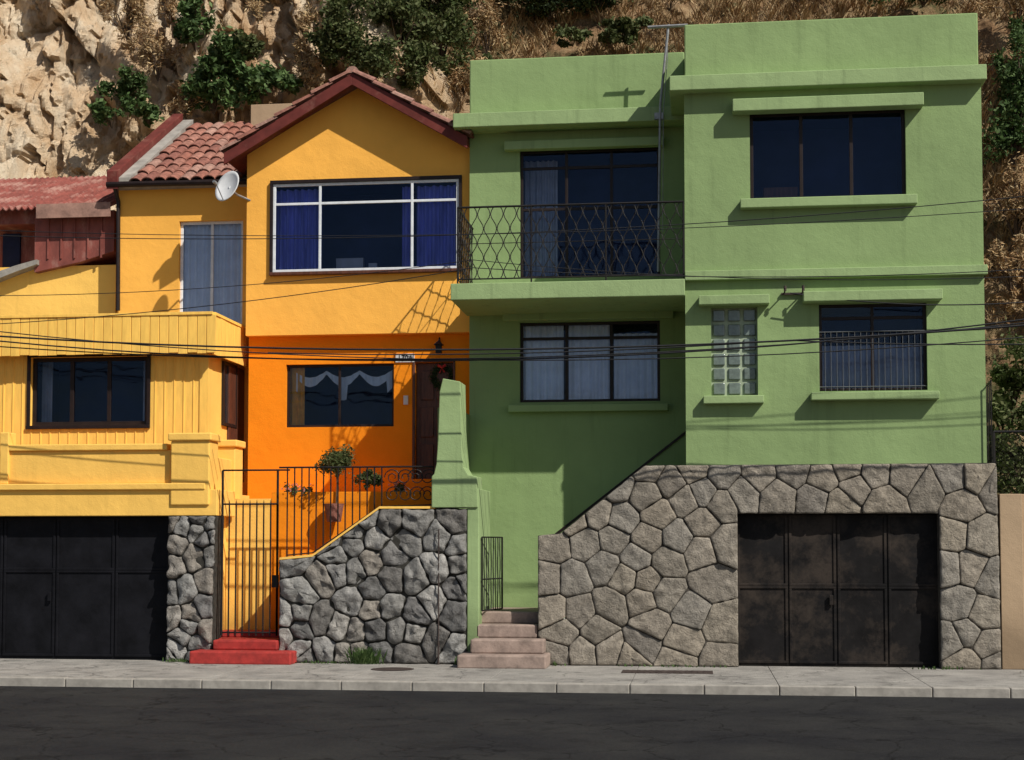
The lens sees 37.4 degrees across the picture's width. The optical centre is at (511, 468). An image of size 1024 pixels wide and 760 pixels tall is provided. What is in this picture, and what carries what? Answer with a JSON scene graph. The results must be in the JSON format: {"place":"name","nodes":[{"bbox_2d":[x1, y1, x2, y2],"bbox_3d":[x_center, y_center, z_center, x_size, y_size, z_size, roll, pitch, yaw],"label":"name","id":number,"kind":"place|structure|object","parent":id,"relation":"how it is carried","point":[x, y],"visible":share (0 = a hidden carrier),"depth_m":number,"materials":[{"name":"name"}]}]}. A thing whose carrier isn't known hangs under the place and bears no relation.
{"place":"outdoors","nodes":[
{"label":"outdoors","id":0,"kind":"place"},
{"bbox_2d":[117,187,248,495],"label":"wing wall","id":1,"kind":"structure","parent":0,"point":[153,265],"depth_m":28.06,"materials":[{"name":"paint"}]},
{"bbox_2d":[107,113,182,188],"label":"wing parapet","id":2,"kind":"structure","parent":1,"relation":"on","point":[125,163],"depth_m":29.29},
{"bbox_2d":[119,120,192,180],"bbox_3d":[-6.949,-6.245,29.706,0.218,2.204,3.460,0,-3,7],"label":"wing flashing","id":3,"kind":"object","parent":2,"relation":"attached to","point":[178,130],"visible":0.64,"depth_m":29.52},
{"bbox_2d":[129,121,256,180],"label":"wing roof tiles","id":4,"kind":"object","parent":1,"relation":"on","point":[185,162],"visible":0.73,"depth_m":29.14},
{"bbox_2d":[180,221,242,323],"bbox_3d":[-5.553,-3.618,28.016,1.217,1.935,0.050,0,-3,7],"label":"wing glass door frame","id":5,"kind":"object","parent":1,"relation":"in","point":[212,223],"visible":0.66,"depth_m":28.02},
{"bbox_2d":[183,224,240,321],"bbox_3d":[-5.543,-3.614,28.090,1.217,1.935,0.050,0,-3,7],"label":"wing curtain","id":6,"kind":"object","parent":5,"relation":"in","point":[227,262],"visible":0.84,"depth_m":28.10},
{"bbox_2d":[248,334,468,498],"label":"ground floor wall","id":7,"kind":"structure","parent":0,"point":[275,441],"depth_m":26.85,"materials":[{"name":"paint"}]},
{"bbox_2d":[0,686,1023,759],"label":"road","id":8,"kind":"structure","parent":0,"point":[79,723],"depth_m":16.78,"materials":[{"name":"asphalt"}]},
{"bbox_2d":[0,676,1023,697],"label":"kerb","id":9,"kind":"structure","parent":8,"relation":"on","point":[797,690],"depth_m":20.68,"materials":[{"name":"concrete"}]},
{"bbox_2d":[0,0,1023,493],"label":"hillside","id":10,"kind":"structure","parent":0,"point":[58,58],"depth_m":38.42,"materials":[{"name":"stone"}]},
{"bbox_2d":[87,64,164,127],"bbox_3d":[-9.506,-9.110,37.332,1.873,1.514,1.318,1,-3,-13],"label":"hill bush","id":11,"kind":"object","parent":10,"relation":"on","point":[129,84],"visible":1,"depth_m":37.19,"materials":[{"name":"green plant"}]},
{"bbox_2d":[172,0,303,114],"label":"hill tree","id":12,"kind":"object","parent":10,"relation":"on","point":[215,63],"visible":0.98,"depth_m":36.73,"materials":[{"name":"green plant"}]},
{"bbox_2d":[98,0,508,118],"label":"dry shrub","id":13,"kind":"object","parent":10,"relation":"on","point":[483,21],"visible":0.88,"depth_m":37.83,"materials":[{"name":"brown plant"}]},
{"bbox_2d":[231,0,493,90],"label":"hill shrub","id":14,"kind":"object","parent":10,"relation":"on","point":[446,26],"visible":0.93,"depth_m":36.81,"materials":[{"name":"green plant"}]},
{"bbox_2d":[498,0,632,21],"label":"hill shrub","id":15,"kind":"object","parent":10,"relation":"on","point":[541,5],"visible":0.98,"depth_m":42.00,"materials":[{"name":"green plant"}]},
{"bbox_2d":[551,14,653,49],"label":"hill bush","id":16,"kind":"object","parent":10,"relation":"on","point":[626,26],"visible":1,"depth_m":40.55,"materials":[{"name":"green plant"}]},
{"bbox_2d":[182,0,1023,283],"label":"dry grass","id":17,"kind":"structure","parent":10,"relation":"on","point":[840,7],"depth_m":41.41,"materials":[{"name":"plant"}]},
{"bbox_2d":[657,0,1023,329],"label":"dry shrub","id":18,"kind":"object","parent":10,"relation":"on","point":[1015,203],"visible":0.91,"depth_m":35.54,"materials":[{"name":"brown plant"}]},
{"bbox_2d":[867,0,1023,168],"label":"hill bush","id":19,"kind":"object","parent":10,"relation":"on","point":[1006,136],"visible":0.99,"depth_m":37.23,"materials":[{"name":"green plant"}]},
{"bbox_2d":[0,658,1023,687],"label":"sidewalk","id":20,"kind":"structure","parent":0,"point":[854,676],"depth_m":22.26,"materials":[{"name":"concrete"}]},
{"bbox_2d":[0,516,168,658],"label":"garage door","id":21,"kind":"structure","parent":20,"relation":"on","point":[83,587],"depth_m":25.05,"materials":[{"name":"black metal"}]},
{"bbox_2d":[21,658,164,659],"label":"garage back","id":22,"kind":"structure","parent":20,"relation":"on","point":[61,658],"depth_m":25.10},
{"bbox_2d":[0,489,234,516],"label":"terrace front","id":23,"kind":"structure","parent":22,"relation":"on","point":[85,502],"depth_m":24.86,"materials":[{"name":"yellow paint"}]},
{"bbox_2d":[0,483,204,489],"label":"terrace ledge","id":24,"kind":"object","parent":23,"relation":"on","point":[140,486],"visible":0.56,"depth_m":24.79,"materials":[{"name":"yellow paint"}]},
{"bbox_2d":[9,450,170,483],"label":"terrace parapet","id":25,"kind":"structure","parent":24,"relation":"on","point":[89,467],"depth_m":24.99,"materials":[{"name":"yellow paint"}]},
{"bbox_2d":[9,444,170,450],"bbox_3d":[-7.013,-0.345,25.101,2.759,0.104,0.280,0,-3,7],"label":"parapet cap","id":26,"kind":"object","parent":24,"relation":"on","point":[79,447],"visible":0.8,"depth_m":24.97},
{"bbox_2d":[168,433,220,504],"bbox_3d":[-5.224,0.017,24.888,0.731,1.178,0.550,0,-3,7],"label":"corner post","id":27,"kind":"object","parent":23,"relation":"on","point":[194,457],"visible":0.91,"depth_m":24.66,"materials":[{"name":"yellow paint"}]},
{"bbox_2d":[0,353,199,444],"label":"front wall","id":28,"kind":"structure","parent":20,"relation":"on","point":[159,411],"depth_m":25.87,"materials":[{"name":"yellow paint"}]},
{"bbox_2d":[26,354,150,428],"bbox_3d":[-7.280,-1.336,25.974,2.211,1.303,0.048,0,-3,7],"label":"window casing","id":29,"kind":"object","parent":28,"relation":"attached to","point":[147,425],"depth_m":25.95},
{"bbox_2d":[32,356,146,425],"bbox_3d":[-7.265,-1.330,26.094,2.091,1.183,0.050,0,-3,7],"label":"front window frame","id":30,"kind":"object","parent":28,"relation":"attached to","point":[72,361],"visible":1,"depth_m":26.09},
{"bbox_2d":[37,361,143,421],"bbox_3d":[-7.192,-1.300,26.686,2.131,1.223,1.015,0,-3,7],"label":"front window interior","id":31,"kind":"object","parent":28,"relation":"attached to","point":[90,404],"visible":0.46,"depth_m":27.21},
{"bbox_2d":[2,352,208,444],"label":"board battens","id":32,"kind":"object","parent":28,"relation":"attached to","point":[203,404],"visible":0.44,"depth_m":25.79,"materials":[{"name":"yellow paint"}]},
{"bbox_2d":[166,516,214,660],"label":"stones","id":33,"kind":"object","parent":20,"relation":"on","point":[189,586],"visible":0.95,"depth_m":24.52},
{"bbox_2d":[167,516,223,661],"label":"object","id":34,"kind":"object","parent":20,"relation":"on","point":[216,594],"visible":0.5,"depth_m":24.61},
{"bbox_2d":[208,353,242,439],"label":"side walls","id":35,"kind":"structure","parent":20,"relation":"on","point":[215,426],"depth_m":26.15,"materials":[{"name":"yellow paint"}]},
{"bbox_2d":[20,316,211,355],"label":"flat roof","id":36,"kind":"structure","parent":35,"relation":"on","point":[159,334],"depth_m":25.66,"materials":[{"name":"wood"}]},
{"bbox_2d":[0,311,248,367],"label":"board fascia","id":37,"kind":"structure","parent":36,"relation":"attached to","point":[210,328],"depth_m":25.72,"materials":[{"name":"yellow paint"}]},
{"bbox_2d":[227,366,243,482],"bbox_3d":[-4.972,-0.798,27.203,0.040,2.064,0.900,0,-3,7],"label":"side door","id":38,"kind":"structure","parent":35,"relation":"attached to","point":[235,433],"depth_m":27.15,"materials":[{"name":"brown wood"}]},
{"bbox_2d":[189,638,296,664],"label":"red steps","id":39,"kind":"structure","parent":20,"relation":"on","point":[247,651],"depth_m":24.02,"materials":[{"name":"paint"}]},
{"bbox_2d":[220,469,289,635],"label":"iron gate","id":40,"kind":"structure","parent":39,"relation":"on","point":[275,581],"depth_m":24.59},
{"bbox_2d":[218,491,431,638],"bbox_3d":[-2.943,1.792,25.634,3.752,2.781,2.040,0,-3,7],"label":"entrance stair","id":41,"kind":"object","parent":20,"relation":"on","point":[398,500],"visible":0.12,"depth_m":25.50,"materials":[{"name":"paint"}]},
{"bbox_2d":[312,444,358,521],"bbox_3d":[-2.906,0.230,25.343,0.766,1.323,0.988,1,-3,-25],"label":"potted topiary","id":42,"kind":"object","parent":41,"relation":"on","point":[342,457],"visible":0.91,"depth_m":25.25,"materials":[{"name":"green plant"}]},
{"bbox_2d":[279,509,466,663],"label":"stones","id":43,"kind":"object","parent":20,"relation":"on","point":[452,617],"visible":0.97,"depth_m":24.13,"materials":[{"name":"stone"}]},
{"bbox_2d":[279,509,466,663],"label":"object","id":44,"kind":"object","parent":20,"relation":"on","point":[396,541],"visible":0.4,"depth_m":24.20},
{"bbox_2d":[279,506,437,559],"bbox_3d":[-2.475,1.042,24.423,2.538,0.859,0.320,0,-3,7],"label":"wall coping","id":45,"kind":"object","parent":44,"relation":"on","point":[361,520],"depth_m":24.27,"materials":[{"name":"yellow paint"}]},
{"bbox_2d":[279,466,433,556],"bbox_3d":[-2.505,0.706,24.504,2.611,1.493,0.032,0,-3,7],"label":"iron railing","id":46,"kind":"object","parent":45,"relation":"on","point":[337,467],"visible":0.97,"depth_m":24.54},
{"bbox_2d":[432,379,481,507],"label":"stepped pier","id":47,"kind":"structure","parent":44,"relation":"on","point":[456,483],"depth_m":24.12,"materials":[{"name":"green paint"}]},
{"bbox_2d":[467,489,489,651],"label":"street pillar","id":48,"kind":"structure","parent":20,"relation":"on","point":[478,523],"depth_m":24.03,"materials":[{"name":"green paint"}]},
{"bbox_2d":[481,536,502,610],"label":"garden gate","id":49,"kind":"structure","parent":48,"relation":"attached to","point":[495,578],"depth_m":24.51,"materials":[{"name":"metal"}]},
{"bbox_2d":[457,607,549,668],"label":"concrete steps","id":50,"kind":"structure","parent":20,"relation":"on","point":[508,638],"depth_m":23.54,"materials":[{"name":"concrete"}]},
{"bbox_2d":[538,463,1000,668],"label":"stones","id":51,"kind":"object","parent":20,"relation":"on","point":[714,585],"visible":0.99,"depth_m":23.54,"materials":[{"name":"beige stone"}]},
{"bbox_2d":[538,463,1001,669],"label":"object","id":52,"kind":"object","parent":20,"relation":"on","point":[938,563],"visible":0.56,"depth_m":23.56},
{"bbox_2d":[737,514,938,666],"bbox_3d":[5.051,1.874,23.507,3.092,2.384,0.100,0,-3,7],"label":"garage door","id":53,"kind":"structure","parent":52,"relation":"attached to","point":[837,589],"depth_m":23.51,"materials":[{"name":"metal"}]},
{"bbox_2d":[684,83,986,464],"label":"front wall","id":54,"kind":"structure","parent":20,"relation":"on","point":[787,421],"depth_m":23.88,"materials":[{"name":"green paint"}]},
{"bbox_2d":[713,309,755,394],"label":"glass blocks","id":55,"kind":"structure","parent":54,"relation":"on","point":[734,330],"depth_m":24.14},
{"bbox_2d":[711,308,757,395],"bbox_3d":[3.555,-1.859,24.193,0.731,1.410,0.045,0,-3,7],"label":"glass block grout","id":56,"kind":"object","parent":54,"relation":"in","point":[741,366],"visible":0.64,"depth_m":24.17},
{"bbox_2d":[753,113,901,197],"bbox_3d":[5.093,-4.957,24.703,2.472,1.457,1.015,0,-3,7],"label":"window interior","id":57,"kind":"object","parent":54,"relation":"attached to","point":[877,169],"depth_m":25.17,"materials":[{"name":"glass"}]},
{"bbox_2d":[732,92,923,114],"bbox_3d":[4.985,-5.774,23.943,2.960,0.201,0.250,0,-3,7],"label":"window hood","id":58,"kind":"object","parent":54,"relation":"attached to","point":[830,103],"depth_m":23.85,"materials":[{"name":"green paint"}]},
{"bbox_2d":[750,109,905,197],"bbox_3d":[5.020,-4.987,24.111,2.432,1.417,0.050,0,-3,7],"label":"window frame","id":59,"kind":"object","parent":54,"relation":"attached to","point":[849,113],"visible":0.8,"depth_m":24.10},
{"bbox_2d":[740,194,917,209],"bbox_3d":[4.994,-4.214,23.904,2.741,0.150,0.170,0,-3,7],"label":"window sill","id":60,"kind":"structure","parent":54,"relation":"attached to","point":[830,201],"depth_m":23.83,"materials":[{"name":"green paint"}]},
{"bbox_2d":[685,264,987,280],"bbox_3d":[5.085,-3.086,23.872,4.682,0.150,0.120,0,-3,7],"label":"floor band","id":61,"kind":"object","parent":54,"relation":"attached to","point":[852,272],"visible":0.94,"depth_m":23.81,"materials":[{"name":"green paint"}]},
{"bbox_2d":[822,307,922,345],"bbox_3d":[5.760,-1.880,24.468,1.701,1.422,1.015,0,-3,7],"label":"barred window interior","id":62,"kind":"object","parent":54,"relation":"attached to","point":[835,326],"visible":0.31,"depth_m":24.95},
{"bbox_2d":[822,345,922,388],"bbox_3d":[5.717,-1.587,24.103,1.661,0.760,0.040,0,-3,7],"label":"blind curtain","id":63,"kind":"object","parent":62,"relation":"hanging from","point":[850,367],"visible":0.73,"depth_m":24.10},
{"bbox_2d":[802,289,942,303],"bbox_3d":[5.641,-2.702,23.709,2.128,0.161,0.250,0,-3,7],"label":"window hood","id":64,"kind":"object","parent":54,"relation":"attached to","point":[895,295],"depth_m":23.61,"materials":[{"name":"green paint"}]},
{"bbox_2d":[819,303,926,390],"bbox_3d":[5.687,-1.910,23.875,1.661,1.382,0.050,0,-3,7],"label":"barred window frame","id":65,"kind":"object","parent":54,"relation":"attached to","point":[871,317],"visible":1,"depth_m":23.86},
{"bbox_2d":[810,391,939,400],"bbox_3d":[5.667,-1.135,23.647,1.956,0.123,0.210,0,-3,7],"label":"window sill","id":66,"kind":"structure","parent":54,"relation":"attached to","point":[875,395],"depth_m":23.56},
{"bbox_2d":[997,494,1023,669],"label":"tan boundary wall","id":67,"kind":"structure","parent":20,"relation":"on","point":[1011,538],"depth_m":23.03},
{"bbox_2d":[0,324,1023,350],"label":"power cable","id":68,"kind":"object","parent":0,"point":[519,348],"visible":1,"depth_m":22.78,"materials":[{"name":"rubber"}]},
{"bbox_2d":[0,319,1023,360],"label":"power cable","id":69,"kind":"object","parent":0,"point":[497,359],"visible":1,"depth_m":22.90,"materials":[{"name":"rubber"}]},
{"bbox_2d":[0,331,1023,360],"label":"power cable","id":70,"kind":"object","parent":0,"point":[544,360],"visible":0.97,"depth_m":22.98,"materials":[{"name":"rubber"}]},
{"bbox_2d":[0,322,1023,359],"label":"power cable","id":71,"kind":"object","parent":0,"point":[471,358],"visible":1,"depth_m":22.95,"materials":[{"name":"rubber"}]},
{"bbox_2d":[0,267,1023,323],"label":"power cable","id":72,"kind":"object","parent":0,"point":[520,270],"visible":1,"depth_m":23.14,"materials":[{"name":"rubber"}]},
{"bbox_2d":[0,196,1023,238],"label":"power cable","id":73,"kind":"object","parent":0,"point":[522,232],"visible":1,"depth_m":22.65,"materials":[{"name":"rubber"}]},
{"bbox_2d":[469,127,685,607],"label":"recessed wall","id":74,"kind":"structure","parent":0,"point":[542,473],"depth_m":25.99,"materials":[{"name":"paint"}]},
{"bbox_2d":[451,279,684,315],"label":"balcony slab","id":75,"kind":"structure","parent":74,"relation":"attached to","point":[480,299],"depth_m":24.49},
{"bbox_2d":[470,52,684,112],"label":"recessed parapet","id":76,"kind":"structure","parent":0,"point":[571,82],"depth_m":26.23,"materials":[{"name":"paint"}]},
{"label":"ground","id":77,"kind":"structure","parent":0,"visible":0},
{"bbox_2d":[0,265,116,314],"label":"yellow wall","id":78,"kind":"structure","parent":77,"relation":"on","point":[84,281],"depth_m":28.57,"materials":[{"name":"paint"}]},
{"bbox_2d":[0,209,35,266],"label":"dormer front","id":79,"kind":"object","parent":78,"relation":"on","point":[14,221],"visible":0.08,"depth_m":29.01,"materials":[{"name":"red metal"}]},
{"bbox_2d":[0,175,118,210],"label":"corrugated roof","id":80,"kind":"structure","parent":79,"relation":"on","point":[18,194],"depth_m":30.11,"materials":[{"name":"red metal"}]},
{"bbox_2d":[36,202,110,218],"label":"roof fascia","id":81,"kind":"structure","parent":80,"relation":"attached to","point":[77,210],"depth_m":28.21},
{"bbox_2d":[34,210,115,273],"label":"red cladding","id":82,"kind":"structure","parent":78,"relation":"on","point":[54,261],"depth_m":28.46,"materials":[{"name":"metal"}]},
{"bbox_2d":[986,316,1023,493],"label":"garden bush","id":83,"kind":"object","parent":77,"relation":"on","point":[1005,378],"visible":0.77,"depth_m":25.03,"materials":[{"name":"green plant"}]},
{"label":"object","id":84,"kind":"object","parent":77,"relation":"on","visible":0},
{"bbox_2d":[453,106,683,133],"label":"balcony cornice","id":85,"kind":"structure","parent":84,"relation":"attached to","point":[563,120],"depth_m":25.85,"materials":[{"name":"green paint"}]},
{"bbox_2d":[648,24,687,271],"bbox_3d":[2.632,-5.398,25.451,0.671,4.180,0.216,0,-3,7],"label":"television antenna","id":86,"kind":"object","parent":85,"relation":"attached to","point":[659,116],"visible":0.96,"depth_m":25.47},
{"bbox_2d":[457,200,684,283],"bbox_3d":[1.029,-3.607,25.251,3.692,1.275,1.690,0,-3,7],"label":"balcony railing","id":87,"kind":"object","parent":84,"relation":"attached to","point":[467,250],"visible":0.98,"depth_m":24.47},
{"bbox_2d":[504,136,662,151],"bbox_3d":[1.234,-5.598,26.100,2.742,0.151,0.170,0,-3,7],"label":"window hood","id":88,"kind":"object","parent":84,"relation":"attached to","point":[581,144],"depth_m":26.03,"materials":[{"name":"green paint"}]},
{"bbox_2d":[508,403,667,412],"bbox_3d":[1.297,-1.038,25.874,2.731,0.121,0.150,0,-3,7],"label":"window sill","id":89,"kind":"structure","parent":84,"relation":"attached to","point":[589,407],"depth_m":25.81,"materials":[{"name":"green paint"}]},
{"bbox_2d":[503,311,673,321],"bbox_3d":[1.300,-2.629,25.944,2.926,0.149,0.170,0,-3,7],"label":"window hood","id":90,"kind":"object","parent":84,"relation":"attached to","point":[589,316],"depth_m":25.87,"materials":[{"name":"green paint"}]},
{"bbox_2d":[523,325,656,399],"bbox_3d":[1.353,-1.822,26.144,2.411,1.366,0.050,0,-3,7],"label":"curtain","id":91,"kind":"object","parent":84,"relation":"attached to","point":[590,379],"visible":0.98,"depth_m":26.15,"materials":[{"name":"fabric"}]},
{"bbox_2d":[520,147,659,276],"bbox_3d":[1.351,-4.416,26.198,2.423,2.251,0.050,0,-3,7],"label":"balcony door frame","id":92,"kind":"object","parent":84,"relation":"attached to","point":[611,166],"visible":0.82,"depth_m":26.21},
{"bbox_2d":[524,160,557,276],"bbox_3d":[0.508,-4.361,26.808,0.600,2.201,0.080,0,-3,7],"label":"balcony curtain","id":93,"kind":"object","parent":92,"relation":"hanging from","point":[541,187],"visible":0.73,"depth_m":26.82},
{"bbox_2d":[520,321,659,401],"bbox_3d":[1.344,-1.836,26.070,2.411,1.386,0.050,0,-3,7],"label":"window frame","id":94,"kind":"object","parent":84,"relation":"attached to","point":[611,337],"visible":1,"depth_m":26.06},
{"bbox_2d":[523,150,657,276],"bbox_3d":[1.423,-4.386,26.790,2.463,2.291,1.015,0,-3,7],"label":"balcony door interior","id":95,"kind":"object","parent":84,"relation":"attached to","point":[629,185],"visible":0.54,"depth_m":27.25,"materials":[{"name":"glass"}]},
{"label":"ground floor","id":96,"kind":"structure","parent":0,"visible":0},
{"bbox_2d":[287,364,393,426],"bbox_3d":[-3.047,-1.296,26.936,1.957,1.123,0.050,0,-3,7],"label":"ground window frame","id":97,"kind":"object","parent":96,"relation":"on","point":[339,388],"visible":1,"depth_m":26.92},
{"bbox_2d":[305,366,391,424],"bbox_3d":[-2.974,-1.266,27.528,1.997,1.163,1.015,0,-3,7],"label":"window glass","id":98,"kind":"object","parent":96,"relation":"on","point":[364,402],"visible":0.46,"depth_m":28.04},
{"bbox_2d":[247,332,468,336],"bbox_3d":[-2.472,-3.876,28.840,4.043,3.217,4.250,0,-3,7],"label":"ledge","id":99,"kind":"object","parent":96,"relation":"on","point":[360,334],"visible":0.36,"depth_m":26.73,"materials":[{"name":"orange paint"}]},
{"bbox_2d":[219,66,473,153],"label":"roof tiles","id":100,"kind":"object","parent":99,"relation":"on","point":[469,134],"visible":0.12,"depth_m":26.48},
{"bbox_2d":[224,73,351,164],"bbox_3d":[-3.939,-6.142,26.592,2.305,1.551,0.050,0,-3,7],"label":"bargeboard","id":101,"kind":"object","parent":100,"relation":"attached to","point":[287,119],"visible":1,"depth_m":26.57,"materials":[{"name":"red paint"}]},
{"bbox_2d":[352,73,466,147],"bbox_3d":[-1.784,-6.234,26.331,2.037,1.395,0.050,0,-3,7],"label":"bargeboard","id":102,"kind":"object","parent":100,"relation":"attached to","point":[409,110],"visible":1,"depth_m":26.31,"materials":[{"name":"red paint"}]},
{"bbox_2d":[246,146,469,335],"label":"wall","id":103,"kind":"structure","parent":99,"relation":"on","point":[424,304],"depth_m":26.75,"materials":[{"name":"orange paint"}]},
{"bbox_2d":[251,88,461,152],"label":"gable wall","id":104,"kind":"structure","parent":103,"relation":"on","point":[356,119],"depth_m":26.85,"materials":[{"name":"orange paint"}]},
{"bbox_2d":[269,175,461,271],"bbox_3d":[-2.591,-4.313,26.708,3.450,1.648,0.070,0,-3,7],"label":"window surround","id":105,"kind":"object","parent":103,"relation":"attached to","point":[459,177],"visible":0.81,"depth_m":26.75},
{"bbox_2d":[276,185,455,269],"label":"blue curtains","id":106,"kind":"object","parent":103,"relation":"attached to","point":[433,218],"visible":0.94,"depth_m":26.79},
{"bbox_2d":[273,179,458,271],"bbox_3d":[-2.589,-4.282,26.726,3.350,1.588,0.050,0,-3,7],"label":"window frame","id":107,"kind":"object","parent":103,"relation":"attached to","point":[320,203],"visible":0.93,"depth_m":26.73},
{"bbox_2d":[277,182,455,268],"bbox_3d":[-2.521,-4.255,27.279,3.390,1.628,1.015,0,-3,7],"label":"window interior","id":108,"kind":"object","parent":103,"relation":"attached to","point":[367,219],"depth_m":27.80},
{"bbox_2d":[412,361,454,478],"bbox_3d":[-1.370,-0.869,26.677,0.765,2.107,0.172,0,-3,7],"label":"front door","id":109,"kind":"structure","parent":96,"relation":"on","point":[427,398],"depth_m":26.70,"materials":[{"name":"brown wood"}]},
{"bbox_3d":[-5.780,-0.928,29.528,2.721,8.604,3.400,0,-3,7],"label":"wing","id":110,"kind":"object","parent":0,"visible":0},
{"bbox_2d":[106,179,246,310],"bbox_3d":[-6.076,-4.125,27.831,2.825,2.367,0.315,0,-3,7],"label":"gutter downspout","id":111,"kind":"object","parent":110,"relation":"attached to","point":[163,183],"visible":0.87,"depth_m":27.87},
{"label":"side walls","id":112,"kind":"object","parent":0,"visible":0},
{"bbox_2d":[670,64,986,114],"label":"cornice","id":113,"kind":"structure","parent":112,"relation":"attached to","point":[681,86],"depth_m":23.89,"materials":[{"name":"green paint"}]},
{"bbox_2d":[684,13,977,74],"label":"parapet","id":114,"kind":"structure","parent":113,"relation":"on","point":[853,43],"depth_m":24.11,"materials":[{"name":"green paint"}]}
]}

